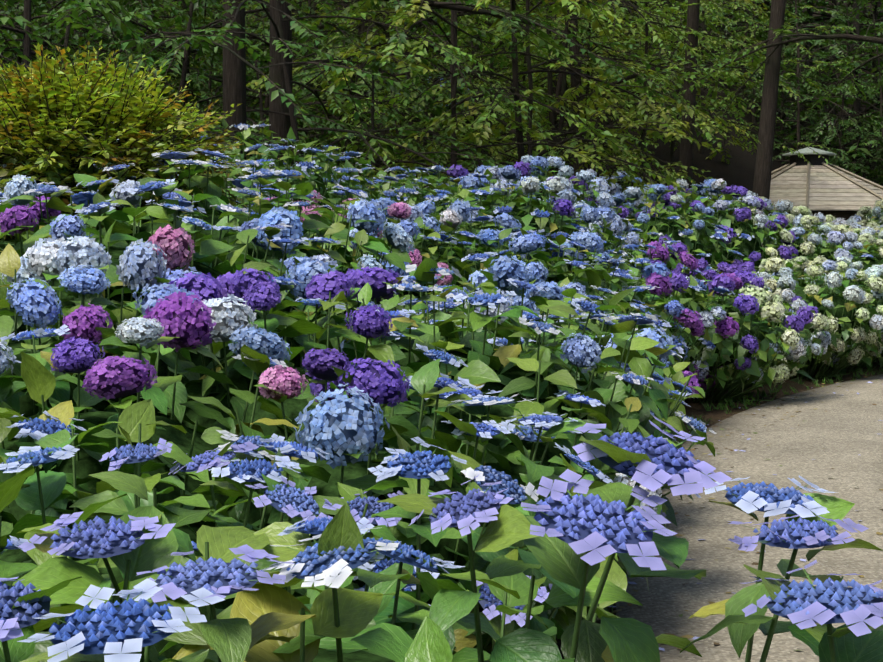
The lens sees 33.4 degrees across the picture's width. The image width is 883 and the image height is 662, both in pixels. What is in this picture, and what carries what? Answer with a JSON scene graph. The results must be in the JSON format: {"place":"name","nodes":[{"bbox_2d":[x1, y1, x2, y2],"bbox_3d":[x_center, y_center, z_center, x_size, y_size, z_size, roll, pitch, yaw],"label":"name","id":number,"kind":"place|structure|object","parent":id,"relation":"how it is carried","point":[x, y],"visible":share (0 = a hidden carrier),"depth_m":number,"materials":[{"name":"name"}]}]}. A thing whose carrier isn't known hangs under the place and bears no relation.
{"place":"outdoors","nodes":[
{"label":"outdoors","id":0,"kind":"place"},
{"bbox_2d":[6,0,882,658],"bbox_3d":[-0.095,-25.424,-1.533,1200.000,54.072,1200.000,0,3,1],"label":"ground","id":1,"kind":"structure","parent":0,"point":[738,168],"depth_m":34.15,"materials":[{"name":"soil"}]},
{"bbox_2d":[0,0,882,245],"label":"tree","id":2,"kind":"object","parent":1,"relation":"on","point":[32,102],"depth_m":20.99,"materials":[{"name":"green plant"}]},
{"bbox_2d":[0,42,882,661],"bbox_3d":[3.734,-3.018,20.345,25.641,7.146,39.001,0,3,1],"label":"hydrangea","id":3,"kind":"object","parent":1,"relation":"on","point":[262,622],"depth_m":4.51,"materials":[{"name":"plant"}]},
{"bbox_2d":[604,368,882,613],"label":"verge grass","id":4,"kind":"structure","parent":1,"relation":"on","point":[721,407],"depth_m":14.24,"materials":[{"name":"green plant"}]},
{"bbox_2d":[787,212,869,219],"bbox_3d":[8.702,-1.660,34.971,5.300,2.225,5.300,0,3,1],"label":"gazebo frame","id":5,"kind":"object","parent":1,"relation":"on","point":[844,215],"visible":0.02,"depth_m":32.65,"materials":[{"name":"brown wood"}]},
{"bbox_2d":[768,162,882,211],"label":"gazebo roof","id":6,"kind":"structure","parent":5,"relation":"on","point":[824,187],"depth_m":33.45,"materials":[{"name":"beige wood"}]},
{"bbox_2d":[790,154,828,165],"bbox_3d":[8.702,-4.028,34.829,0.875,0.320,0.875,0,3,1],"label":"gazebo cap vent","id":7,"kind":"object","parent":6,"relation":"on","point":[813,159],"visible":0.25,"depth_m":34.45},
{"bbox_2d":[782,147,835,156],"bbox_3d":[8.702,-4.253,34.816,1.206,0.210,1.206,0,3,1],"label":"gazebo roof cap","id":8,"kind":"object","parent":7,"relation":"on","point":[805,151],"depth_m":34.45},
{"bbox_2d":[616,374,882,661],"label":"path","id":9,"kind":"structure","parent":0,"point":[844,424],"depth_m":8.21,"materials":[{"name":"beige concrete"}]},
{"bbox_2d":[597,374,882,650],"bbox_3d":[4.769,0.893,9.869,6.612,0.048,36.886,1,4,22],"label":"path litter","id":10,"kind":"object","parent":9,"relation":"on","point":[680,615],"visible":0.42,"depth_m":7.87,"materials":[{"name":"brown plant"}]}
]}

